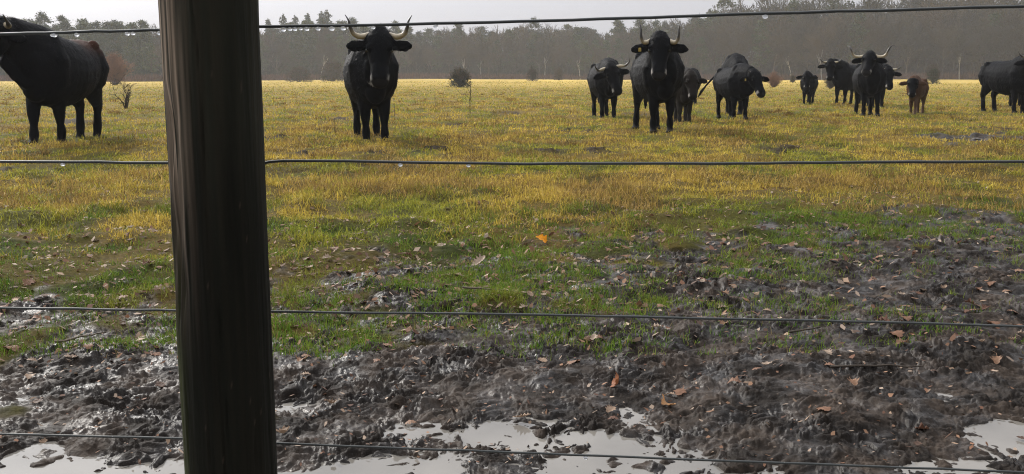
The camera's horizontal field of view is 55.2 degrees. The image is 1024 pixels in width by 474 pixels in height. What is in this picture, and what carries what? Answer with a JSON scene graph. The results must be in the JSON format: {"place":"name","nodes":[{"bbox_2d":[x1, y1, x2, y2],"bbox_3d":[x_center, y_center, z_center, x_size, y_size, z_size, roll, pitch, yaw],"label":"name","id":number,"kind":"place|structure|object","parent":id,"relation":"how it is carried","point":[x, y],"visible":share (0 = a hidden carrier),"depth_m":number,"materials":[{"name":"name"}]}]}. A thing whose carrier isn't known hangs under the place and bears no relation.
{"place":"outdoors","nodes":[
{"label":"outdoors","id":0,"kind":"place"},
{"bbox_2d":[0,0,1020,56],"label":"sky","id":1,"kind":"structure","parent":0,"point":[364,11],"materials":[{"name":"white"}]},
{"bbox_2d":[0,79,1023,473],"bbox_3d":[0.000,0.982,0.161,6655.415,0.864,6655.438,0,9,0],"label":"ground","id":2,"kind":"structure","parent":0,"point":[734,425],"depth_m":3.80,"materials":[{"name":"soil"}]},
{"bbox_2d":[34,11,53,28],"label":"pine tree","id":3,"kind":"object","parent":2,"relation":"on","point":[41,17],"visible":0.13,"depth_m":217.20,"materials":[{"name":"green plant"}]},
{"bbox_2d":[0,14,109,144],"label":"bull","id":4,"kind":"object","parent":2,"relation":"on","point":[58,74],"visible":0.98,"depth_m":14.01,"materials":[{"name":"black"}]},
{"bbox_2d":[55,18,73,39],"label":"pine tree","id":5,"kind":"object","parent":2,"relation":"on","point":[63,24],"visible":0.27,"depth_m":208.68,"materials":[{"name":"green plant"}]},
{"bbox_2d":[94,36,110,58],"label":"pine tree","id":6,"kind":"object","parent":2,"relation":"on","point":[101,41],"visible":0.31,"depth_m":197.47,"materials":[{"name":"green plant"}]},
{"bbox_2d":[102,33,113,59],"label":"pine tree","id":7,"kind":"object","parent":2,"relation":"on","point":[108,36],"visible":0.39,"depth_m":201.52,"materials":[{"name":"green plant"}]},
{"bbox_2d":[105,22,121,53],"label":"pine tree","id":8,"kind":"object","parent":2,"relation":"on","point":[112,26],"visible":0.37,"depth_m":207.91,"materials":[{"name":"green plant"}]},
{"bbox_2d":[105,51,134,84],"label":"bush","id":9,"kind":"object","parent":2,"relation":"on","point":[117,66],"visible":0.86,"depth_m":112.82,"materials":[{"name":"brown plant"}]},
{"bbox_2d":[109,80,136,108],"bbox_3d":[-12.121,-4.494,30.901,0.707,0.969,0.834,6,11,34],"label":"sapling","id":10,"kind":"object","parent":2,"relation":"on","point":[126,101],"visible":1,"depth_m":30.83,"materials":[{"name":"brown plant"}]},
{"bbox_2d":[116,26,139,70],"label":"pine tree","id":11,"kind":"object","parent":2,"relation":"on","point":[125,38],"visible":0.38,"depth_m":202.54,"materials":[{"name":"green plant"}]},
{"bbox_2d":[118,22,148,64],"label":"pine tree","id":12,"kind":"object","parent":2,"relation":"on","point":[132,25],"visible":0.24,"depth_m":208.34,"materials":[{"name":"green plant"}]},
{"bbox_2d":[158,0,277,473],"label":"fence post","id":13,"kind":"object","parent":2,"relation":"on","point":[211,71],"visible":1,"depth_m":1.42,"materials":[{"name":"brown wood"}]},
{"bbox_2d":[0,5,1023,36],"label":"fence wire","id":14,"kind":"object","parent":13,"relation":"attached to","point":[282,27],"visible":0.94,"depth_m":1.47,"materials":[{"name":"grey metal"}]},
{"bbox_2d":[0,159,1023,166],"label":"fence wire","id":15,"kind":"object","parent":13,"relation":"attached to","point":[401,163],"visible":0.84,"depth_m":1.50,"materials":[{"name":"grey metal"}]},
{"bbox_2d":[0,307,1023,327],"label":"fence wire","id":16,"kind":"object","parent":13,"relation":"attached to","point":[567,315],"visible":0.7,"depth_m":1.54,"materials":[{"name":"grey metal"}]},
{"bbox_2d":[0,433,1023,473],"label":"fence wire","id":17,"kind":"object","parent":13,"relation":"attached to","point":[586,456],"visible":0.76,"depth_m":1.57,"materials":[{"name":"grey metal"}]},
{"bbox_2d":[282,21,301,65],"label":"pine tree","id":18,"kind":"object","parent":2,"relation":"on","point":[293,36],"visible":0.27,"depth_m":255.61,"materials":[{"name":"green plant"}]},
{"bbox_2d":[290,28,306,65],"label":"pine tree","id":19,"kind":"object","parent":2,"relation":"on","point":[298,33],"visible":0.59,"depth_m":250.46,"materials":[{"name":"green plant"}]},
{"bbox_2d":[284,66,313,81],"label":"bush","id":20,"kind":"object","parent":2,"relation":"on","point":[299,74],"visible":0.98,"depth_m":180.77,"materials":[{"name":"grey plant"}]},
{"bbox_2d":[299,28,322,71],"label":"pine tree","id":21,"kind":"object","parent":2,"relation":"on","point":[306,34],"visible":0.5,"depth_m":248.44,"materials":[{"name":"green plant"}]},
{"bbox_2d":[304,41,326,74],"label":"tree","id":22,"kind":"object","parent":2,"relation":"on","point":[319,57],"visible":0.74,"depth_m":244.26,"materials":[{"name":"grey plant"}]},
{"bbox_2d":[303,18,337,58],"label":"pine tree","id":23,"kind":"object","parent":2,"relation":"on","point":[323,33],"visible":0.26,"depth_m":256.61,"materials":[{"name":"grey plant"}]},
{"bbox_2d":[315,34,339,79],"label":"birch tree","id":24,"kind":"object","parent":2,"relation":"on","point":[328,48],"visible":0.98,"depth_m":238.12,"materials":[{"name":"grey plant"}]},
{"bbox_2d":[319,57,343,81],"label":"bush","id":25,"kind":"object","parent":2,"relation":"on","point":[333,70],"visible":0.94,"depth_m":180.28,"materials":[{"name":"grey plant"}]},
{"bbox_2d":[333,35,348,67],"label":"pine tree","id":26,"kind":"object","parent":2,"relation":"on","point":[341,39],"visible":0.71,"depth_m":245.23,"materials":[{"name":"green plant"}]},
{"bbox_2d":[342,15,411,139],"bbox_3d":[-2.164,-2.435,15.394,1.000,1.941,2.628,-2,10,-13],"label":"cow","id":27,"kind":"object","parent":2,"relation":"on","point":[370,71],"visible":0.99,"depth_m":14.55},
{"bbox_2d":[395,28,410,71],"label":"pine tree","id":28,"kind":"object","parent":2,"relation":"on","point":[399,52],"visible":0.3,"depth_m":253.61,"materials":[{"name":"green plant"}]},
{"bbox_2d":[403,26,415,68],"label":"pine tree","id":29,"kind":"object","parent":2,"relation":"on","point":[409,36],"visible":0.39,"depth_m":261.11,"materials":[{"name":"green plant"}]},
{"bbox_2d":[400,41,422,72],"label":"bare tree","id":30,"kind":"object","parent":2,"relation":"on","point":[408,56],"visible":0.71,"depth_m":247.74,"materials":[{"name":"grey plant"}]},
{"bbox_2d":[407,44,423,74],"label":"bare tree","id":31,"kind":"object","parent":2,"relation":"on","point":[416,59],"visible":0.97,"depth_m":247.22,"materials":[{"name":"grey plant"}]},
{"bbox_2d":[421,28,440,65],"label":"pine tree","id":32,"kind":"object","parent":2,"relation":"on","point":[429,32],"visible":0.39,"depth_m":269.52,"materials":[{"name":"green plant"}]},
{"bbox_2d":[443,37,469,64],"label":"bare tree","id":33,"kind":"object","parent":2,"relation":"on","point":[460,43],"visible":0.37,"depth_m":256.62,"materials":[{"name":"grey plant"}]},
{"bbox_2d":[448,25,466,65],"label":"pine tree","id":34,"kind":"object","parent":2,"relation":"on","point":[458,30],"visible":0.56,"depth_m":266.04,"materials":[{"name":"green plant"}]},
{"bbox_2d":[446,67,472,87],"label":"bush","id":35,"kind":"object","parent":2,"relation":"on","point":[460,76],"visible":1,"depth_m":90.46,"materials":[{"name":"grey plant"}]},
{"bbox_2d":[452,39,468,66],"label":"birch tree","id":36,"kind":"object","parent":2,"relation":"on","point":[459,55],"visible":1,"depth_m":246.58,"materials":[{"name":"grey plant"}]},
{"bbox_2d":[469,34,492,78],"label":"birch tree","id":37,"kind":"object","parent":2,"relation":"on","point":[486,46],"visible":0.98,"depth_m":248.57,"materials":[{"name":"grey plant"}]},
{"bbox_2d":[472,40,504,75],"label":"bare tree","id":38,"kind":"object","parent":2,"relation":"on","point":[485,57],"visible":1,"depth_m":248.20,"materials":[{"name":"grey plant"}]},
{"bbox_2d":[488,27,514,60],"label":"bare tree","id":39,"kind":"object","parent":2,"relation":"on","point":[505,43],"visible":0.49,"depth_m":265.31,"materials":[{"name":"grey plant"}]},
{"bbox_2d":[0,51,1012,81],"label":"undergrowth","id":40,"kind":"object","parent":2,"relation":"on","point":[505,72],"visible":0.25,"depth_m":241.85,"materials":[{"name":"plant"}]},
{"bbox_2d":[500,29,521,66],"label":"pine tree","id":41,"kind":"object","parent":2,"relation":"on","point":[507,31],"visible":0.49,"depth_m":268.17,"materials":[{"name":"green plant"}]},
{"bbox_2d":[0,80,1023,366],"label":"grass","id":42,"kind":"structure","parent":2,"relation":"on","point":[320,184],"depth_m":8.45,"materials":[{"name":"green plant"}]},
{"bbox_2d":[0,312,1023,473],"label":"water","id":43,"kind":"structure","parent":2,"relation":"on","point":[1001,434],"depth_m":2.64,"materials":[{"name":"grey liquid"}]},
{"bbox_2d":[0,146,1023,469],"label":"leaf litter","id":44,"kind":"object","parent":2,"relation":"on","point":[638,304],"visible":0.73,"depth_m":4.63,"materials":[{"name":"brown plant"}]},
{"bbox_2d":[26,4,1014,67],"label":"woodland","id":45,"kind":"object","parent":2,"relation":"on","point":[418,34],"visible":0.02,"depth_m":277.29,"materials":[{"name":"plant"}]},
{"bbox_2d":[509,23,532,40],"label":"bare tree","id":46,"kind":"object","parent":2,"relation":"on","point":[521,30],"visible":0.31,"depth_m":272.15,"materials":[{"name":"grey plant"}]},
{"bbox_2d":[525,66,538,80],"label":"bush","id":47,"kind":"object","parent":2,"relation":"on","point":[532,74],"visible":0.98,"depth_m":150.93,"materials":[{"name":"grey plant"}]},
{"bbox_2d":[531,39,552,75],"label":"bare tree","id":48,"kind":"object","parent":2,"relation":"on","point":[540,54],"visible":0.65,"depth_m":256.38,"materials":[{"name":"grey plant"}]},
{"bbox_2d":[538,33,554,79],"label":"birch tree","id":49,"kind":"object","parent":2,"relation":"on","point":[543,43],"visible":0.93,"depth_m":253.17,"materials":[{"name":"grey plant"}]},
{"bbox_2d":[531,23,563,54],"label":"bare tree","id":50,"kind":"object","parent":2,"relation":"on","point":[540,31],"visible":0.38,"depth_m":271.17,"materials":[{"name":"grey plant"}]},
{"bbox_2d":[552,25,577,64],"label":"bare tree","id":51,"kind":"object","parent":2,"relation":"on","point":[567,40],"visible":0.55,"depth_m":269.51,"materials":[{"name":"grey plant"}]},
{"bbox_2d":[557,44,580,67],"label":"bare tree","id":52,"kind":"object","parent":2,"relation":"on","point":[565,52],"visible":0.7,"depth_m":254.64,"materials":[{"name":"grey plant"}]},
{"bbox_2d":[568,35,585,72],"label":"pine tree","id":53,"kind":"object","parent":2,"relation":"on","point":[578,38],"visible":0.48,"depth_m":260.14,"materials":[{"name":"green plant"}]},
{"bbox_2d":[566,41,588,79],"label":"birch tree","id":54,"kind":"object","parent":2,"relation":"on","point":[574,53],"visible":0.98,"depth_m":249.57,"materials":[{"name":"grey plant"}]},
{"bbox_2d":[570,27,588,67],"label":"pine tree","id":55,"kind":"object","parent":2,"relation":"on","point":[579,31],"visible":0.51,"depth_m":265.08,"materials":[{"name":"green plant"}]},
{"bbox_2d":[575,39,593,79],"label":"pine tree","id":56,"kind":"object","parent":2,"relation":"on","point":[584,48],"visible":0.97,"depth_m":248.57,"materials":[{"name":"green plant"}]},
{"bbox_2d":[566,28,606,54],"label":"bare tree","id":57,"kind":"object","parent":2,"relation":"on","point":[586,35],"visible":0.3,"depth_m":266.95,"materials":[{"name":"grey plant"}]},
{"bbox_2d":[589,44,607,63],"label":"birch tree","id":58,"kind":"object","parent":2,"relation":"on","point":[598,55],"visible":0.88,"depth_m":242.21,"materials":[{"name":"grey plant"}]},
{"bbox_2d":[586,57,629,117],"bbox_3d":[2.295,-3.667,24.216,0.912,1.527,2.504,-1,9,-4],"label":"cow","id":59,"kind":"object","parent":2,"relation":"on","point":[604,79],"visible":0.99,"depth_m":23.61},
{"bbox_2d":[599,33,618,59],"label":"bare tree","id":60,"kind":"object","parent":2,"relation":"on","point":[609,51],"visible":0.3,"depth_m":257.99,"materials":[{"name":"grey plant"}]},
{"bbox_2d":[607,20,628,64],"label":"pine tree","id":61,"kind":"object","parent":2,"relation":"on","point":[618,25],"visible":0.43,"depth_m":263.50,"materials":[{"name":"green plant"}]},
{"bbox_2d":[612,38,624,68],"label":"pine tree","id":62,"kind":"object","parent":2,"relation":"on","point":[619,43],"visible":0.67,"depth_m":244.91,"materials":[{"name":"green plant"}]},
{"bbox_2d":[608,26,644,64],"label":"bare tree","id":63,"kind":"object","parent":2,"relation":"on","point":[619,35],"visible":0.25,"depth_m":260.42,"materials":[{"name":"grey plant"}]},
{"bbox_2d":[626,19,648,60],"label":"pine tree","id":64,"kind":"object","parent":2,"relation":"on","point":[637,23],"visible":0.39,"depth_m":258.61,"materials":[{"name":"grey plant"}]},
{"bbox_2d":[629,21,688,132],"bbox_3d":[2.488,-2.816,17.462,1.054,1.908,2.515,0,9,-3],"label":"cow","id":65,"kind":"object","parent":2,"relation":"on","point":[657,71],"visible":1,"depth_m":16.77},
{"bbox_2d":[664,18,695,66],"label":"bare tree","id":66,"kind":"object","parent":2,"relation":"on","point":[675,27],"visible":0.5,"depth_m":248.22,"materials":[{"name":"grey plant"}]},
{"bbox_2d":[674,33,695,64],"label":"bare tree","id":67,"kind":"object","parent":2,"relation":"on","point":[685,54],"visible":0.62,"depth_m":235.33,"materials":[{"name":"grey plant"}]},
{"bbox_2d":[673,67,707,122],"bbox_3d":[3.739,-3.011,20.931,0.701,1.221,1.916,1,9,5],"label":"young cow","id":68,"kind":"object","parent":2,"relation":"on","point":[686,95],"visible":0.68,"depth_m":20.30},
{"bbox_2d":[683,26,699,66],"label":"pine tree","id":69,"kind":"object","parent":2,"relation":"on","point":[690,40],"visible":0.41,"depth_m":245.06,"materials":[{"name":"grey plant"}]},
{"bbox_2d":[682,31,702,65],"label":"bare tree","id":70,"kind":"object","parent":2,"relation":"on","point":[690,37],"visible":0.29,"depth_m":242.90,"materials":[{"name":"grey plant"}]},
{"bbox_2d":[709,0,738,64],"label":"pine tree","id":71,"kind":"object","parent":2,"relation":"on","point":[728,2],"visible":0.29,"depth_m":247.97,"materials":[{"name":"grey plant"}]},
{"bbox_2d":[697,5,750,67],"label":"bare tree","id":72,"kind":"object","parent":2,"relation":"on","point":[721,17],"visible":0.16,"depth_m":240.89,"materials":[{"name":"grey plant"}]},
{"bbox_2d":[698,63,768,119],"bbox_3d":[5.183,-3.369,22.656,0.839,1.316,2.466,-2,10,-14],"label":"cow","id":73,"kind":"object","parent":2,"relation":"on","point":[735,84],"visible":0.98,"depth_m":22.22},
{"bbox_2d":[721,53,748,114],"bbox_3d":[5.923,-4.049,25.936,0.963,1.639,2.589,1,9,7],"label":"cow","id":74,"kind":"object","parent":2,"relation":"on","point":[732,60],"visible":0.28,"depth_m":25.30},
{"bbox_2d":[712,0,757,60],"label":"bare tree","id":75,"kind":"object","parent":2,"relation":"on","point":[740,2],"visible":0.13,"depth_m":245.45,"materials":[{"name":"grey plant"}]},
{"bbox_2d":[713,0,761,33],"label":"bare tree","id":76,"kind":"object","parent":2,"relation":"on","point":[749,10],"visible":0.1,"depth_m":245.99,"materials":[{"name":"grey plant"}]},
{"bbox_2d":[726,15,769,58],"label":"bare tree","id":77,"kind":"object","parent":2,"relation":"on","point":[744,21],"visible":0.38,"depth_m":234.96,"materials":[{"name":"grey plant"}]},
{"bbox_2d":[745,0,786,63],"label":"bare tree","id":78,"kind":"object","parent":2,"relation":"on","point":[759,9],"visible":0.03,"depth_m":249.03,"materials":[{"name":"grey plant"}]},
{"bbox_2d":[746,0,790,59],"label":"bare tree","id":79,"kind":"object","parent":2,"relation":"on","point":[764,9],"visible":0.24,"depth_m":239.63,"materials":[{"name":"grey plant"}]},
{"bbox_2d":[768,70,783,86],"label":"bush","id":80,"kind":"object","parent":2,"relation":"on","point":[774,79],"visible":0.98,"depth_m":90.69,"materials":[{"name":"brown plant"}]},
{"bbox_2d":[767,7,800,65],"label":"bare tree","id":81,"kind":"object","parent":2,"relation":"on","point":[780,10],"visible":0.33,"depth_m":232.48,"materials":[{"name":"grey plant"}]},
{"bbox_2d":[772,38,797,72],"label":"birch tree","id":82,"kind":"object","parent":2,"relation":"on","point":[785,52],"visible":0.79,"depth_m":222.09,"materials":[{"name":"grey plant"}]},
{"bbox_2d":[760,15,813,74],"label":"bare tree","id":83,"kind":"object","parent":2,"relation":"on","point":[781,45],"visible":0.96,"depth_m":220.78,"materials":[{"name":"grey plant"}]},
{"bbox_2d":[781,0,804,65],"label":"pine tree","id":84,"kind":"object","parent":2,"relation":"on","point":[790,6],"visible":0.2,"depth_m":235.76,"materials":[{"name":"grey plant"}]},
{"bbox_2d":[770,14,822,73],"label":"bare tree","id":85,"kind":"object","parent":2,"relation":"on","point":[800,23],"visible":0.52,"depth_m":223.85,"materials":[{"name":"grey plant"}]},
{"bbox_2d":[771,19,821,70],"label":"bare tree","id":86,"kind":"object","parent":2,"relation":"on","point":[803,29],"visible":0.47,"depth_m":224.70,"materials":[{"name":"grey plant"}]},
{"bbox_2d":[796,71,818,104],"bbox_3d":[10.096,-5.064,33.274,0.716,1.189,1.819,4,10,24],"label":"calf","id":87,"kind":"object","parent":2,"relation":"on","point":[809,82],"visible":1,"depth_m":32.83},
{"bbox_2d":[793,0,825,61],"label":"bare tree","id":88,"kind":"object","parent":2,"relation":"on","point":[814,6],"visible":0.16,"depth_m":231.91,"materials":[{"name":"grey plant"}]},
{"bbox_2d":[791,0,835,60],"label":"bare tree","id":89,"kind":"object","parent":2,"relation":"on","point":[800,8],"visible":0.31,"depth_m":232.92,"materials":[{"name":"grey plant"}]},
{"bbox_2d":[818,58,860,103],"bbox_3d":[11.513,-5.373,33.878,2.487,1.607,0.853,-8,13,-42],"label":"cow","id":90,"kind":"object","parent":2,"relation":"on","point":[840,73],"visible":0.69,"depth_m":33.28},
{"bbox_2d":[821,0,859,58],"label":"pine tree","id":91,"kind":"object","parent":2,"relation":"on","point":[833,4],"visible":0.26,"depth_m":237.76,"materials":[{"name":"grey plant"}]},
{"bbox_2d":[831,0,874,60],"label":"bare tree","id":92,"kind":"object","parent":2,"relation":"on","point":[850,17],"visible":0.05,"depth_m":232.37,"materials":[{"name":"grey plant"}]},
{"bbox_2d":[846,12,874,63],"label":"pine tree","id":93,"kind":"object","parent":2,"relation":"on","point":[860,30],"visible":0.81,"depth_m":216.44,"materials":[{"name":"grey plant"}]},
{"bbox_2d":[856,0,884,14],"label":"bare tree","id":94,"kind":"object","parent":2,"relation":"on","point":[869,4],"visible":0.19,"depth_m":232.38,"materials":[{"name":"grey plant"}]},
{"bbox_2d":[848,45,894,115],"bbox_3d":[9.067,-3.990,25.182,1.100,1.779,2.449,2,10,13],"label":"cow","id":95,"kind":"object","parent":2,"relation":"on","point":[869,76],"visible":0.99,"depth_m":24.55},
{"bbox_2d":[830,364,922,367],"bbox_3d":[1.233,0.437,3.311,0.328,0.015,0.010,-1,9,-6],"label":"twig","id":96,"kind":"object","parent":2,"relation":"on","point":[838,366],"visible":1,"depth_m":3.31,"materials":[{"name":"brown wood"}]},
{"bbox_2d":[866,63,901,106],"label":"cow","id":97,"kind":"object","parent":2,"relation":"on","point":[889,70],"visible":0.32,"depth_m":30.07},
{"bbox_2d":[855,0,933,63],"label":"bare tree","id":98,"kind":"object","parent":2,"relation":"on","point":[888,2],"visible":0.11,"depth_m":230.75,"materials":[{"name":"grey plant"}]},
{"bbox_2d":[883,0,936,65],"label":"bare tree","id":99,"kind":"object","parent":2,"relation":"on","point":[901,4],"visible":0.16,"depth_m":230.01,"materials":[{"name":"grey plant"}]},
{"bbox_2d":[899,75,929,113],"bbox_3d":[10.806,-3.787,26.161,0.656,1.084,1.720,6,11,33],"label":"calf","id":100,"kind":"object","parent":2,"relation":"on","point":[917,87],"visible":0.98,"depth_m":25.80},
{"bbox_2d":[925,65,941,83],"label":"bush","id":101,"kind":"object","parent":2,"relation":"on","point":[933,76],"visible":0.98,"depth_m":113.23,"materials":[{"name":"grey plant"}]},
{"bbox_2d":[910,0,965,69],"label":"bare tree","id":102,"kind":"object","parent":2,"relation":"on","point":[929,15],"visible":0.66,"depth_m":216.25,"materials":[{"name":"grey plant"}]},
{"bbox_2d":[915,0,965,60],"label":"bare tree","id":103,"kind":"object","parent":2,"relation":"on","point":[946,5],"visible":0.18,"depth_m":221.21,"materials":[{"name":"grey plant"}]},
{"bbox_2d":[928,23,963,78],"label":"bare tree","id":104,"kind":"object","parent":2,"relation":"on","point":[941,40],"visible":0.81,"depth_m":207.63,"materials":[{"name":"grey plant"}]},
{"bbox_2d":[935,22,975,70],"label":"bare tree","id":105,"kind":"object","parent":2,"relation":"on","point":[954,25],"visible":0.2,"depth_m":211.52,"materials":[{"name":"grey plant"}]},
{"bbox_2d":[947,27,971,79],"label":"birch tree","id":106,"kind":"object","parent":2,"relation":"on","point":[957,50],"visible":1,"depth_m":204.20,"materials":[{"name":"grey plant"}]},
{"bbox_2d":[953,0,994,66],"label":"bare tree","id":107,"kind":"object","parent":2,"relation":"on","point":[973,3],"visible":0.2,"depth_m":220.67,"materials":[{"name":"grey plant"}]},
{"bbox_2d":[960,2,988,67],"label":"bare tree","id":108,"kind":"object","parent":2,"relation":"on","point":[969,19],"visible":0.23,"depth_m":213.95,"materials":[{"name":"grey plant"}]},
{"bbox_2d":[978,52,1023,112],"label":"cow","id":109,"kind":"object","parent":2,"relation":"on","point":[1002,77],"visible":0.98,"depth_m":26.50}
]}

